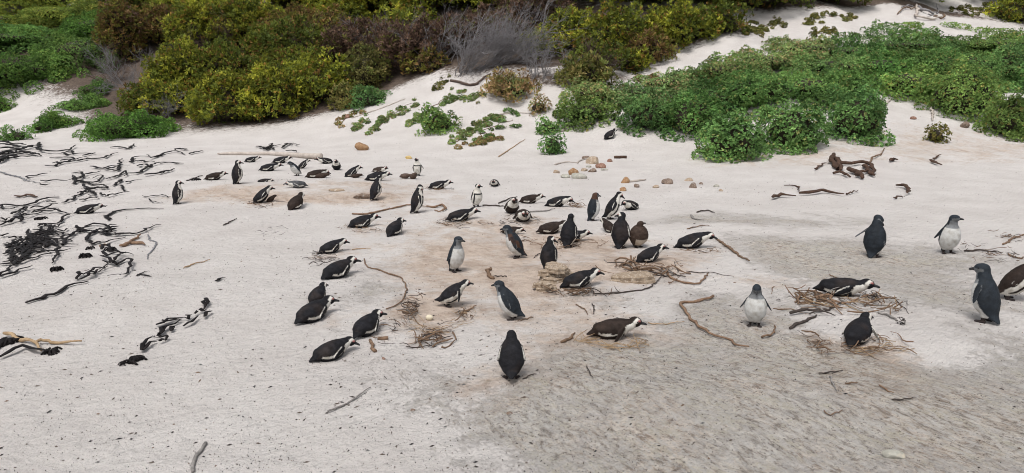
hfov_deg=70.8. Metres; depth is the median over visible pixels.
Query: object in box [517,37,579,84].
dead shrub
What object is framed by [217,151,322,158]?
driftwood log
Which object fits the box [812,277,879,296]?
penguin
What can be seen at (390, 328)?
nest
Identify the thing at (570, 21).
shrub
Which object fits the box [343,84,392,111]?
mat plant
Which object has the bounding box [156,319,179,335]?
kelp tangle
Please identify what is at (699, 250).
nest
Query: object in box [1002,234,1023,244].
stick
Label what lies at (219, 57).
shrub
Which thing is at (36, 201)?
kelp strand
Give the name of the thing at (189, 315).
kelp tangle
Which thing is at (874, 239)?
penguin
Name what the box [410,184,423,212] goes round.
penguin
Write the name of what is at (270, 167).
penguin
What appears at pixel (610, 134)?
penguin
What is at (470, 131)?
trailing plant
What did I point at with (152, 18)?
shrub
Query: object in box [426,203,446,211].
stick
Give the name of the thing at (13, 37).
creeping bush
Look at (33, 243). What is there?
kelp tangle
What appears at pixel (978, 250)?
stick
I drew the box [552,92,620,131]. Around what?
creeping bush
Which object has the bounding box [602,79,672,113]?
creeping bush
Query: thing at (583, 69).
shrub
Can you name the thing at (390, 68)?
dead shrub
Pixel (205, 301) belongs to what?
kelp tangle
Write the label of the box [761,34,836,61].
creeping bush
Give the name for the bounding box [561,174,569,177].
stone
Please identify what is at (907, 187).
kelp piece
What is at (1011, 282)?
penguin
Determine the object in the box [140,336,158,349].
kelp tangle
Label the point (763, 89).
creeping bush
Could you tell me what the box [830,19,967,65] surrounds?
creeping bush
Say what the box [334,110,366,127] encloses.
trailing plant
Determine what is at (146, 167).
kelp tangle
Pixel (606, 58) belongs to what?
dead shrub
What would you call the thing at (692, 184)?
stone
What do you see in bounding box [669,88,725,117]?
creeping bush
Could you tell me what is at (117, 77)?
dead shrub
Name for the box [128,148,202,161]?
kelp tangle
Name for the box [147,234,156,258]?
kelp strand
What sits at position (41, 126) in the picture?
mat plant
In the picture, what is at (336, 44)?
shrub
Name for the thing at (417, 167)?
penguin
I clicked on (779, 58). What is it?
creeping bush
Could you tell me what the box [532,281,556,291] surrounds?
rock
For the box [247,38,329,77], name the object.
shrub
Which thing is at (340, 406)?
stick
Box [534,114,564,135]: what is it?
mat plant
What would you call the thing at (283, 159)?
penguin
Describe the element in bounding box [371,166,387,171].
penguin
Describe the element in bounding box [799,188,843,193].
kelp piece
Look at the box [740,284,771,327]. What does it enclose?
penguin
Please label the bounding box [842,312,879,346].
penguin
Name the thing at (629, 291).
stick
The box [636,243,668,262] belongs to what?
penguin
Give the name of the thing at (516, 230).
penguin
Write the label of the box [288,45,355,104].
shrub
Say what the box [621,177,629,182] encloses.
stone
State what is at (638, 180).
stick
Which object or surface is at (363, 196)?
stone
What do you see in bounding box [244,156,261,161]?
penguin
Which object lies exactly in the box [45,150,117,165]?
kelp tangle
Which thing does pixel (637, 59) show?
shrub
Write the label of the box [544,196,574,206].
penguin
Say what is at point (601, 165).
stone
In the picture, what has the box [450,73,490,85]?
stick
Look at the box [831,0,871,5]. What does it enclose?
shrub
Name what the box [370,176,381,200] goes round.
penguin
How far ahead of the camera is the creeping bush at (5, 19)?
48.10 m
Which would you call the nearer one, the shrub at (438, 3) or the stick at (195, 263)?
the stick at (195, 263)
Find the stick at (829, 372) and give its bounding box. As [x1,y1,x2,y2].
[819,370,842,373]
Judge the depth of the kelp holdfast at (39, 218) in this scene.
10.92 m
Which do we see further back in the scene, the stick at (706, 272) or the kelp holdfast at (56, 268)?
the kelp holdfast at (56, 268)
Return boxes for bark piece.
[369,339,376,352]
[485,267,494,278]
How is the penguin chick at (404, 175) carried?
on the sand ground
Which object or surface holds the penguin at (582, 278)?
on the sand ground
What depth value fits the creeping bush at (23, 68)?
37.87 m
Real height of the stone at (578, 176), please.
0.200 m
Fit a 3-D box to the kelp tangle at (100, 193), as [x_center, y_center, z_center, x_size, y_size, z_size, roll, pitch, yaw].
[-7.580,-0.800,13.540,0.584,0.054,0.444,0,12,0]
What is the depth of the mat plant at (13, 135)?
28.34 m
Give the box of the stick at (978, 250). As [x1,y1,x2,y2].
[964,249,996,251]
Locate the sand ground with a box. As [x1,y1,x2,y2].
[0,0,1023,472]
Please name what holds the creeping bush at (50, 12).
on the sand ground
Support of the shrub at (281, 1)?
on the sand ground
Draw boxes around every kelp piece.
[771,192,795,197]
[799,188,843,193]
[896,183,910,192]
[929,159,941,164]
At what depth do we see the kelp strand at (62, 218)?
10.65 m
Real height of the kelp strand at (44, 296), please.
0.030 m
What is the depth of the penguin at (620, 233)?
9.13 m
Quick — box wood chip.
[377,336,387,339]
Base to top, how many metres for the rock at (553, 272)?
0.183 m
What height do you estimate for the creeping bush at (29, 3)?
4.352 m
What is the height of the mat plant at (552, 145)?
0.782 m
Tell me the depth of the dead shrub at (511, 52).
29.13 m
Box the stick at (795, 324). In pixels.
[789,314,816,329]
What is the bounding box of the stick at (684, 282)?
[660,266,708,284]
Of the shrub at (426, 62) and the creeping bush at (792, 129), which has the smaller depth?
the creeping bush at (792, 129)
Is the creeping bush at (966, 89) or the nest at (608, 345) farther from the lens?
the creeping bush at (966, 89)
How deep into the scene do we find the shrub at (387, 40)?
31.55 m
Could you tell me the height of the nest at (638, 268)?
0.160 m
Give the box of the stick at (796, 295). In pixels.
[794,292,810,304]
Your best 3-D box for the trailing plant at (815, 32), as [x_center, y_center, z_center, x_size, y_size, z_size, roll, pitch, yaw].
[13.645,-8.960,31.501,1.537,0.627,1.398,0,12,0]
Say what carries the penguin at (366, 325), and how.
on the sand ground
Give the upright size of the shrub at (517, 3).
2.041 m
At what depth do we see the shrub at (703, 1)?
33.36 m
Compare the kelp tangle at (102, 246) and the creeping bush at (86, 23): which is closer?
the kelp tangle at (102, 246)
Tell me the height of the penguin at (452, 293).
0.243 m
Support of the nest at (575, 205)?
on the sand ground
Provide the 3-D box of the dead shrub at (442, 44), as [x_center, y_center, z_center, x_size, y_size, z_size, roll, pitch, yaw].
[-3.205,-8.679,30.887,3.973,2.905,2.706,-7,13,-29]
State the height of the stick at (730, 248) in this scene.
0.047 m
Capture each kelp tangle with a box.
[0,141,74,162]
[0,203,70,224]
[0,233,32,275]
[2,222,160,264]
[40,179,70,184]
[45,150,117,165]
[63,188,99,202]
[71,171,103,182]
[72,180,108,188]
[75,243,133,279]
[91,158,122,170]
[99,191,128,195]
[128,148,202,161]
[130,162,177,172]
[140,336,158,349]
[142,194,169,202]
[156,317,183,324]
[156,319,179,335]
[158,335,168,340]
[184,310,197,318]
[201,297,209,308]
[256,143,299,151]
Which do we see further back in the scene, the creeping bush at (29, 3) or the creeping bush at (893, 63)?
the creeping bush at (29, 3)
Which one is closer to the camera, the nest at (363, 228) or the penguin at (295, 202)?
the nest at (363, 228)
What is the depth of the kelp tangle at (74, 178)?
16.42 m
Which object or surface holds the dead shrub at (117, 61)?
on the sand ground
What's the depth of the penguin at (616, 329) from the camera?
5.91 m
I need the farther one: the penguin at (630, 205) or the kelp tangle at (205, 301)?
the penguin at (630, 205)
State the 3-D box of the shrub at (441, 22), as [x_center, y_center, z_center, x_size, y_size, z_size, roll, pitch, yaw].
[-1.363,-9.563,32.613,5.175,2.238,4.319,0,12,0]
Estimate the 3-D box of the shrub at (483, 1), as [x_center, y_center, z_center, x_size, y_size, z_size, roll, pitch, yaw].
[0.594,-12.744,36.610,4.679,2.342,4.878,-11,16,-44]
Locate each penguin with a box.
[74,203,105,213]
[172,180,183,203]
[203,171,227,180]
[231,160,243,183]
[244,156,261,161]
[253,185,274,203]
[258,162,283,170]
[258,179,273,181]
[271,156,291,162]
[283,180,307,187]
[287,161,301,175]
[287,192,304,209]
[294,295,339,324]
[298,159,309,167]
[305,169,330,177]
[307,282,328,301]
[309,336,359,361]
[314,157,332,163]
[318,238,349,253]
[321,256,361,279]
[332,159,340,169]
[344,165,362,176]
[347,213,380,227]
[352,309,386,337]
[364,171,392,180]
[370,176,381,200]
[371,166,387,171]
[386,217,406,236]
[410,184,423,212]
[412,158,423,175]
[428,180,452,188]
[434,279,473,306]
[445,207,480,221]
[447,236,464,272]
[471,184,482,206]
[489,179,499,185]
[491,280,524,320]
[497,330,525,379]
[500,225,526,258]
[501,226,525,234]
[504,197,518,212]
[512,209,531,221]
[519,194,545,203]
[536,220,565,233]
[540,236,557,268]
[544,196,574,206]
[558,229,592,241]
[559,267,604,288]
[560,213,576,247]
[586,316,646,341]
[587,192,600,220]
[600,218,612,232]
[601,192,624,219]
[604,128,616,138]
[611,212,629,248]
[620,200,638,209]
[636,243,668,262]
[674,231,717,248]
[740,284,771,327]
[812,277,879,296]
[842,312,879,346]
[855,214,886,257]
[934,215,963,253]
[969,263,1000,324]
[998,264,1023,300]
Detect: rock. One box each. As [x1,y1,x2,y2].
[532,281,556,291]
[537,261,573,283]
[610,270,655,283]
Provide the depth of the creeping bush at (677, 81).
25.91 m
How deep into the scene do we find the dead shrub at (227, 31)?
38.28 m
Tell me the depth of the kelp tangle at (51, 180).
15.83 m
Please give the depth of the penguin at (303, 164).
18.71 m
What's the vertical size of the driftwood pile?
1.207 m
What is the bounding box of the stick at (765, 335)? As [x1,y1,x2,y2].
[761,325,775,337]
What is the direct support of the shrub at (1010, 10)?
on the sand ground
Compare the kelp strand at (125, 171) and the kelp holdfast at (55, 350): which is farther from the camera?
the kelp strand at (125, 171)
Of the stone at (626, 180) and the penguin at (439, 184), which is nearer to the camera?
the penguin at (439, 184)
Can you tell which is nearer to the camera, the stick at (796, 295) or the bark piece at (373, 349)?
the bark piece at (373, 349)
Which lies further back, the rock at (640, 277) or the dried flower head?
the rock at (640, 277)
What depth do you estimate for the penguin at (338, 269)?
7.78 m
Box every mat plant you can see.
[0,95,17,112]
[0,124,36,140]
[26,116,59,132]
[33,109,84,128]
[47,91,111,114]
[71,76,114,97]
[72,108,182,141]
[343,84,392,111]
[414,102,462,136]
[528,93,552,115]
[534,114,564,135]
[537,130,566,154]
[922,121,951,143]
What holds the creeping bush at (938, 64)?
on the sand ground
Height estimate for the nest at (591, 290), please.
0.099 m
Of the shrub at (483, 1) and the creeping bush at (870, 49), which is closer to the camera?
the creeping bush at (870, 49)
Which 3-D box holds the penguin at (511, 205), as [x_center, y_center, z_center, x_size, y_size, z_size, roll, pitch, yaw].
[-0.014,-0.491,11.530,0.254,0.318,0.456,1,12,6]
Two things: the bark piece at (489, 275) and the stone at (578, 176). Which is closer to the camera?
the bark piece at (489, 275)
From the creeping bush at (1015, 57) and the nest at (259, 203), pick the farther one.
the creeping bush at (1015, 57)
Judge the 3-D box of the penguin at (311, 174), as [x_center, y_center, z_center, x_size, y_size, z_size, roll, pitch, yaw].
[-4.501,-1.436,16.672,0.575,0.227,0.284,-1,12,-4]
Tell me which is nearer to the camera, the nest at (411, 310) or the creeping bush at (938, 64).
the nest at (411, 310)
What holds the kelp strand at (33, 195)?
on the sand ground
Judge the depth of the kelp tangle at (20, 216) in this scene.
11.44 m
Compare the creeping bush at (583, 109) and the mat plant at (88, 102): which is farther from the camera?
the mat plant at (88, 102)
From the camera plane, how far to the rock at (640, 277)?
7.55 m
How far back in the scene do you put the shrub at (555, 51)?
30.07 m
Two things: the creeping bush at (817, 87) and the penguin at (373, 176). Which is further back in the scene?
the creeping bush at (817, 87)
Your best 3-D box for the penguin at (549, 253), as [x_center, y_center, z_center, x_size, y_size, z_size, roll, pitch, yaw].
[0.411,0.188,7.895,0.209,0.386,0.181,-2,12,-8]
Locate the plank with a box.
[614,156,626,158]
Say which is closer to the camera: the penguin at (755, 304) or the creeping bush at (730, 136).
the penguin at (755, 304)
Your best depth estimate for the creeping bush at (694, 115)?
22.30 m
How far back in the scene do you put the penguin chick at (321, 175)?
16.57 m
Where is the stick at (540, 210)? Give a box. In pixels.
[529,208,554,211]
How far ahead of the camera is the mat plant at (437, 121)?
24.75 m
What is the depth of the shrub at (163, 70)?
33.79 m
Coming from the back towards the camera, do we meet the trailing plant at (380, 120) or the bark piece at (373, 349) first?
the trailing plant at (380, 120)
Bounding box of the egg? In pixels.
[426,315,432,319]
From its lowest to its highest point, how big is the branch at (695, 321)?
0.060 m
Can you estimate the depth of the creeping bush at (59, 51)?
39.06 m
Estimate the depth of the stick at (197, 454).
3.98 m
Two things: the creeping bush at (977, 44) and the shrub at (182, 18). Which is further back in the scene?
the shrub at (182, 18)
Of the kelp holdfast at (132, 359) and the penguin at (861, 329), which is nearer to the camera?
the kelp holdfast at (132, 359)
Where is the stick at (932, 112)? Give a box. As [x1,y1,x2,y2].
[929,107,934,120]
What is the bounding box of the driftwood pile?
[897,3,945,19]
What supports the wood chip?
on the sand ground
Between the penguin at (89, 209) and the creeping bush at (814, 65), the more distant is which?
the creeping bush at (814, 65)
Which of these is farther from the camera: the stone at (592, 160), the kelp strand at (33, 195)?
the stone at (592, 160)
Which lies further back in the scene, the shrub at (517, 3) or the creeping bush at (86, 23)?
the creeping bush at (86, 23)
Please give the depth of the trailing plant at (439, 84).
29.10 m
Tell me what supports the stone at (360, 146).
on the sand ground
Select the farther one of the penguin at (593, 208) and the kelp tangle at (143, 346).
the penguin at (593, 208)
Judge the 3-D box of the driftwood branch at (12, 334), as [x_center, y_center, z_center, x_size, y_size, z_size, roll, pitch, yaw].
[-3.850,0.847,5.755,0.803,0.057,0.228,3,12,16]
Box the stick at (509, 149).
[498,139,524,156]
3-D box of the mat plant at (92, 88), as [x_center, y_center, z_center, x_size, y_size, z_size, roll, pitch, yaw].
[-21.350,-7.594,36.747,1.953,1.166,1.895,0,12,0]
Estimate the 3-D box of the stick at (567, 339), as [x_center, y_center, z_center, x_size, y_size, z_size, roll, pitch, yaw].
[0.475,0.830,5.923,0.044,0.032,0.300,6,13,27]
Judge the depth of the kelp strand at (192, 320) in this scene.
6.16 m
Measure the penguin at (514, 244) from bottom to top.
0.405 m
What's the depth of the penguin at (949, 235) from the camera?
8.86 m
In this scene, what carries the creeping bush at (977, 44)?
on the sand ground
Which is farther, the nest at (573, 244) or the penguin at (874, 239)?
the nest at (573, 244)
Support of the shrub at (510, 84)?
on the sand ground
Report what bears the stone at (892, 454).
on the sand ground
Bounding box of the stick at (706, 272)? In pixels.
[687,271,729,275]
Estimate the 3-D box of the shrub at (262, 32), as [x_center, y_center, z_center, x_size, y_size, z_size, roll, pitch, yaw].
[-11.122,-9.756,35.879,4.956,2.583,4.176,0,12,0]
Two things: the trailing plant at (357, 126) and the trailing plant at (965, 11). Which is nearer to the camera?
the trailing plant at (357, 126)
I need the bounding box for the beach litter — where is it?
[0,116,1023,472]
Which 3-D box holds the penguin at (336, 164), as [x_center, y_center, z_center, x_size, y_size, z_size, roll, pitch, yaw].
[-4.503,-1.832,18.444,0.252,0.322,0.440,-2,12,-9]
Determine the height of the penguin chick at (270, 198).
0.134 m
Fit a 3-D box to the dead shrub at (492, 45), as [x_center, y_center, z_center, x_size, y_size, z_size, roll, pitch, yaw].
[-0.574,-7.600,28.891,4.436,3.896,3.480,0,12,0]
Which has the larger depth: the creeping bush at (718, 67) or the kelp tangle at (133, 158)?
the creeping bush at (718, 67)
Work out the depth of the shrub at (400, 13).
35.51 m
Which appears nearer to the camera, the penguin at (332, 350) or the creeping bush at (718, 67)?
the penguin at (332, 350)
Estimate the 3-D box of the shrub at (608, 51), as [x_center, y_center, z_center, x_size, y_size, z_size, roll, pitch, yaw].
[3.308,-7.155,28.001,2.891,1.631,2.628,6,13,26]
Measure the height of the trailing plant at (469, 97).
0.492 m
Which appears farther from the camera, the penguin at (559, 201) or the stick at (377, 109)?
the stick at (377, 109)
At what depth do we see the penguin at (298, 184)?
14.08 m
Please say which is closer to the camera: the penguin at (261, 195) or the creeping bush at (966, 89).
the penguin at (261, 195)
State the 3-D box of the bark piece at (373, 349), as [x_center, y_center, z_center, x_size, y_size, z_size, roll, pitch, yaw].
[-1.102,0.862,5.676,0.046,0.038,0.238,-4,12,-19]
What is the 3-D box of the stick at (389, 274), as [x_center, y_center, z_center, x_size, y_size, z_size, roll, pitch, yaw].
[-1.312,0.461,7.654,0.334,0.064,2.252,-3,12,-16]
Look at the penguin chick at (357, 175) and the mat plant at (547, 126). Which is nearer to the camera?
the penguin chick at (357, 175)
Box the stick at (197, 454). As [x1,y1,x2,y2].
[190,441,206,472]
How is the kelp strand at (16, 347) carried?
on the sand ground
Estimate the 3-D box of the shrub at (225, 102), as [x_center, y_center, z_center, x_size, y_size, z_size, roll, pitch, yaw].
[-11.899,-5.910,30.478,4.232,2.498,3.415,0,12,0]
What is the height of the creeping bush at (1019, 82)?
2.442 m
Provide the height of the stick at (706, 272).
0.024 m
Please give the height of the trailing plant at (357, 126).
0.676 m
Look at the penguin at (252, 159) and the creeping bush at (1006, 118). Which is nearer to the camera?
the penguin at (252, 159)
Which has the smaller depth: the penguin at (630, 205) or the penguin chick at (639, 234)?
the penguin chick at (639, 234)
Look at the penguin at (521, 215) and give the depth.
10.94 m
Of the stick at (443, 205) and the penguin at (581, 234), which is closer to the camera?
the penguin at (581, 234)
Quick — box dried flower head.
[877,311,905,324]
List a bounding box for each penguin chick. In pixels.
[266,195,276,201]
[315,173,330,177]
[350,173,363,177]
[399,173,410,178]
[410,172,416,178]
[629,221,648,247]
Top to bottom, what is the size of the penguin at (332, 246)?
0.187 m
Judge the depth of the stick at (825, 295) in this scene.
6.76 m
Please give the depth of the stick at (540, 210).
11.73 m
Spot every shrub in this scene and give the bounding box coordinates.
[64,38,137,82]
[69,28,171,100]
[89,0,148,62]
[99,0,184,9]
[115,76,164,115]
[129,2,190,45]
[137,75,199,116]
[139,33,206,90]
[140,86,185,117]
[144,0,200,9]
[160,0,241,45]
[179,32,262,85]
[181,3,234,51]
[183,67,271,124]
[200,0,288,43]
[234,53,318,121]
[238,14,329,60]
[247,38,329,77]
[250,0,304,5]
[255,0,358,32]
[266,11,347,59]
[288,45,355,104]
[301,0,404,11]
[305,0,374,20]
[318,15,406,58]
[327,79,365,110]
[336,10,420,57]
[339,39,392,87]
[346,14,424,75]
[373,1,442,29]
[373,11,475,66]
[389,0,480,64]
[391,0,503,11]
[394,42,450,74]
[427,1,535,45]
[443,0,547,78]
[473,0,511,6]
[478,66,541,102]
[481,0,594,66]
[492,0,581,24]
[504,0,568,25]
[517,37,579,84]
[518,25,567,59]
[534,4,597,48]
[552,50,619,87]
[558,31,634,70]
[565,31,630,78]
[570,0,669,52]
[607,22,679,64]
[608,0,736,5]
[614,44,655,74]
[638,0,725,49]
[685,0,755,34]
[700,0,814,8]
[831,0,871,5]
[982,0,1023,22]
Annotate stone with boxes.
[329,188,344,191]
[353,193,369,198]
[355,142,368,150]
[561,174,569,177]
[568,168,578,174]
[571,173,586,178]
[586,156,598,163]
[595,163,605,167]
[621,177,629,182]
[661,178,672,183]
[689,182,696,187]
[882,449,905,458]
[960,121,969,127]
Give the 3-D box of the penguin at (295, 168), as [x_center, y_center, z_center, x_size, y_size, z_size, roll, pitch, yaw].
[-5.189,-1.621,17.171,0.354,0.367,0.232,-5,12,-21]
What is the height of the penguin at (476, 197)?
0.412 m
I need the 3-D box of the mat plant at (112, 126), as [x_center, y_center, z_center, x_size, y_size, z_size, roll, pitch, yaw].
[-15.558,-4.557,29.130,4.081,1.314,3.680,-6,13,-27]
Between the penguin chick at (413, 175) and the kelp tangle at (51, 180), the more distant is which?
the penguin chick at (413, 175)
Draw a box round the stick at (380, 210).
[352,204,425,214]
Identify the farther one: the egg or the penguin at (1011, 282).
the penguin at (1011, 282)
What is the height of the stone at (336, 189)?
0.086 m
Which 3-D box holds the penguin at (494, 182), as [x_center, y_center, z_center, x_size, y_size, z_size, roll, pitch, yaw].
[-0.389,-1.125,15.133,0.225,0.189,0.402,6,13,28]
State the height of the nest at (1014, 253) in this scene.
0.095 m
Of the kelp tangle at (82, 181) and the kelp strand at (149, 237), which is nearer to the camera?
the kelp strand at (149, 237)
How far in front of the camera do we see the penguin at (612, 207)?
11.23 m
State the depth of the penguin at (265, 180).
14.73 m
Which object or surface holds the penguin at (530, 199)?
on the sand ground
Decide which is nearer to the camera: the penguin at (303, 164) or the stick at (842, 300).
the stick at (842, 300)
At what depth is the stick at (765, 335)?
5.97 m
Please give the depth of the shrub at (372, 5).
41.46 m
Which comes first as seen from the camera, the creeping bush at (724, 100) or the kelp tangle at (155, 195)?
the kelp tangle at (155, 195)
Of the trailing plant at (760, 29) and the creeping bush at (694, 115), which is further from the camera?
the trailing plant at (760, 29)
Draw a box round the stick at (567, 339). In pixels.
[560,332,574,342]
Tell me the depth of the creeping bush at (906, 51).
28.72 m
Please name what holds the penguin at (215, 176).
on the sand ground
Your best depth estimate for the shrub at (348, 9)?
39.81 m
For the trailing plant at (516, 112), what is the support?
on the sand ground
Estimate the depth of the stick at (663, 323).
6.28 m
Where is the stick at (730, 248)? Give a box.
[716,239,749,260]
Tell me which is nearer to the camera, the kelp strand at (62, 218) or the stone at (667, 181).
the kelp strand at (62, 218)
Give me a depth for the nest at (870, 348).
5.57 m
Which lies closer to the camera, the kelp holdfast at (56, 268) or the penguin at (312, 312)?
the penguin at (312, 312)
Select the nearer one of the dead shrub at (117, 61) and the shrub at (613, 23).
the shrub at (613, 23)
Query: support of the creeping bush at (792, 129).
on the sand ground
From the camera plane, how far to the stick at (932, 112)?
24.13 m
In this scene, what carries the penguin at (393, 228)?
on the sand ground
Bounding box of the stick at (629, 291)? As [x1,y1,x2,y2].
[595,275,661,293]
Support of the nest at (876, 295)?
on the sand ground
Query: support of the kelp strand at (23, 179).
on the sand ground
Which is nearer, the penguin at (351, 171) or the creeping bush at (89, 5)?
the penguin at (351, 171)
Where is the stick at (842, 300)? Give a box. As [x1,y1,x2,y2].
[840,299,862,310]
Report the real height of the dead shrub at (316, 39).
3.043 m
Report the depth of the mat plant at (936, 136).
21.38 m
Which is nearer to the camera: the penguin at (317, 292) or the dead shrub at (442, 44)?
the penguin at (317, 292)
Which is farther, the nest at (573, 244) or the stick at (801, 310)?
the nest at (573, 244)
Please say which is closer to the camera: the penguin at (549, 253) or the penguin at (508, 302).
the penguin at (508, 302)
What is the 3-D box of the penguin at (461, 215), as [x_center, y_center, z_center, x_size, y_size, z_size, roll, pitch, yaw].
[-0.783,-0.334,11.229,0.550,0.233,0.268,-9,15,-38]
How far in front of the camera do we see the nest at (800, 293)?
6.85 m
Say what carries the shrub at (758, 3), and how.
on the sand ground
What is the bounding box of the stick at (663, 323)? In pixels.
[648,321,683,324]
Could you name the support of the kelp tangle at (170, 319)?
on the sand ground
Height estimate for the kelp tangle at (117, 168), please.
0.056 m
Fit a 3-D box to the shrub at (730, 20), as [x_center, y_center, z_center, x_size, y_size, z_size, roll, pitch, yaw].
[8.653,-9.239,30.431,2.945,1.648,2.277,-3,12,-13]
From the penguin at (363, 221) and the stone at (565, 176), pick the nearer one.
the penguin at (363, 221)
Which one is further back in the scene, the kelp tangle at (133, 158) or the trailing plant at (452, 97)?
the trailing plant at (452, 97)
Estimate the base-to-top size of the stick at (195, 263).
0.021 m
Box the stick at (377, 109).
[352,99,403,117]
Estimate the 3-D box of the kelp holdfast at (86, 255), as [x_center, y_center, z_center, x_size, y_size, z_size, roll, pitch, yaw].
[-5.144,0.227,8.686,0.157,0.060,0.145,-7,13,-30]
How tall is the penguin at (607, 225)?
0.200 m
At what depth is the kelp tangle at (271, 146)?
24.14 m
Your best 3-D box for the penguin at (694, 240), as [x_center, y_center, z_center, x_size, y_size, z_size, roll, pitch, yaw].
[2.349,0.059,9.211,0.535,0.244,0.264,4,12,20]
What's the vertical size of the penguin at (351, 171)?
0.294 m
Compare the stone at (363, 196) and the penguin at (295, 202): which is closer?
the penguin at (295, 202)
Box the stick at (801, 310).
[789,302,841,313]
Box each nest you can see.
[240,197,283,207]
[300,249,339,265]
[338,224,384,232]
[370,319,399,343]
[396,291,425,324]
[399,330,456,348]
[401,306,475,332]
[434,217,480,228]
[487,214,540,225]
[534,237,607,248]
[541,285,618,295]
[566,199,585,207]
[574,330,648,351]
[595,255,690,283]
[666,246,718,252]
[771,285,907,315]
[787,284,823,305]
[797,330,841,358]
[817,331,916,359]
[958,243,1018,261]
[988,230,1023,241]
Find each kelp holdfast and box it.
[0,335,23,347]
[34,216,47,219]
[40,346,62,355]
[50,266,63,271]
[78,253,92,258]
[122,355,147,364]
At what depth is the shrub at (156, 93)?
31.55 m
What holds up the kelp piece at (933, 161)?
on the sand ground
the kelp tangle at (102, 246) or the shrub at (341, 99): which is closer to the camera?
the kelp tangle at (102, 246)
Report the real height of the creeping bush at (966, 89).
2.399 m
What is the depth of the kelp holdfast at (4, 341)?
5.80 m
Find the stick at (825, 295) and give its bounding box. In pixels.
[815,293,838,306]
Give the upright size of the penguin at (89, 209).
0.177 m
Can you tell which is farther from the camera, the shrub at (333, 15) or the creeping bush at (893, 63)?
the shrub at (333, 15)
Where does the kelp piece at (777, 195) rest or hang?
on the sand ground
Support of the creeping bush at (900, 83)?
on the sand ground
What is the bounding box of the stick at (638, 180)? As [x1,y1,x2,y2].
[630,179,645,181]
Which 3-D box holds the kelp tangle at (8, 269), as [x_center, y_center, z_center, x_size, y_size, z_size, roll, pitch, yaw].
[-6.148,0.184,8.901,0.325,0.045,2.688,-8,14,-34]
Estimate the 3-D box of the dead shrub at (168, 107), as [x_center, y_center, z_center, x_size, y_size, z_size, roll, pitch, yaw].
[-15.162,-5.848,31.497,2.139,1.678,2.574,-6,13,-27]
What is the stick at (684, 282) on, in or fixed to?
on the sand ground
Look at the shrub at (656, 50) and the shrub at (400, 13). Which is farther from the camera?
the shrub at (400, 13)
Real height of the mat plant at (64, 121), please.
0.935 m
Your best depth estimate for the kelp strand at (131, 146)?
24.91 m
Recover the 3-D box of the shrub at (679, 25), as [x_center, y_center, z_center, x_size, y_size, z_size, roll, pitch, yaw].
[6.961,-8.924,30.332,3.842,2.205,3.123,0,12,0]
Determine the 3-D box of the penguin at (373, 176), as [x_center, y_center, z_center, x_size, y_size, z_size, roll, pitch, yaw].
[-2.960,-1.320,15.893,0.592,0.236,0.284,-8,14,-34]
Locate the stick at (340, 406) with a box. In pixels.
[327,387,370,411]
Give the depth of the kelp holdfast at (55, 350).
5.58 m
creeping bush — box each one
[0,0,81,14]
[0,5,57,31]
[0,18,60,56]
[0,45,81,100]
[5,2,96,35]
[30,30,129,83]
[52,7,108,45]
[72,0,126,21]
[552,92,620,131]
[558,75,621,105]
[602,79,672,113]
[615,89,676,137]
[630,66,717,102]
[658,88,724,141]
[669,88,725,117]
[670,75,754,113]
[688,51,772,87]
[691,107,773,163]
[706,63,807,119]
[727,44,804,78]
[753,65,859,111]
[755,98,835,155]
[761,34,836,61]
[773,50,872,83]
[813,34,887,66]
[815,84,895,146]
[818,66,885,103]
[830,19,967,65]
[840,48,921,85]
[873,61,938,102]
[887,36,956,66]
[892,21,1023,56]
[903,46,1022,92]
[912,54,1010,123]
[958,49,1007,78]
[972,90,1023,142]
[987,42,1023,90]
[1009,63,1023,92]
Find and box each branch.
[2,331,81,350]
[99,234,145,246]
[679,295,748,346]
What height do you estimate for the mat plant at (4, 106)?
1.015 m
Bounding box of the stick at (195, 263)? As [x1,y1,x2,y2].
[183,259,209,267]
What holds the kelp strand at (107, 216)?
on the sand ground
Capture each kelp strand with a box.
[0,171,40,182]
[0,197,56,208]
[0,344,51,356]
[14,194,37,196]
[25,281,87,302]
[38,214,69,226]
[103,208,154,219]
[106,170,127,178]
[113,144,133,148]
[144,168,174,174]
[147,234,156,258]
[183,316,197,325]
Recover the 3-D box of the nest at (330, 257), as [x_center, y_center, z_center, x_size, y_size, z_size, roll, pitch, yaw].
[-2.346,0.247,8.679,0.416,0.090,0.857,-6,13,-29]
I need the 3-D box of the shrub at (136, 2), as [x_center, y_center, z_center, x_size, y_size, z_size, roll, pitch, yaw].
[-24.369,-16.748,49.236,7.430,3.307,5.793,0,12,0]
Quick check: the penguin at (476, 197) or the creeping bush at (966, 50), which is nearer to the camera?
the penguin at (476, 197)
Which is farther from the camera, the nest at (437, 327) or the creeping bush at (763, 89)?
the creeping bush at (763, 89)
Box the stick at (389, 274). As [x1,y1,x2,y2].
[364,258,407,308]
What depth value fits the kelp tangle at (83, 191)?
13.63 m
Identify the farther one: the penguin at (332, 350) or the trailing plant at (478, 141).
the trailing plant at (478, 141)
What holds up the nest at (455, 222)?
on the sand ground
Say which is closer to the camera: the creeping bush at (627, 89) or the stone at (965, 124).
the stone at (965, 124)
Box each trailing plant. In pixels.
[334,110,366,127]
[350,113,370,131]
[365,97,419,134]
[405,87,466,126]
[431,74,450,90]
[447,113,506,144]
[453,132,503,149]
[459,91,486,103]
[471,107,521,141]
[635,73,658,81]
[738,15,787,37]
[802,6,857,24]
[808,25,839,36]
[948,2,996,16]

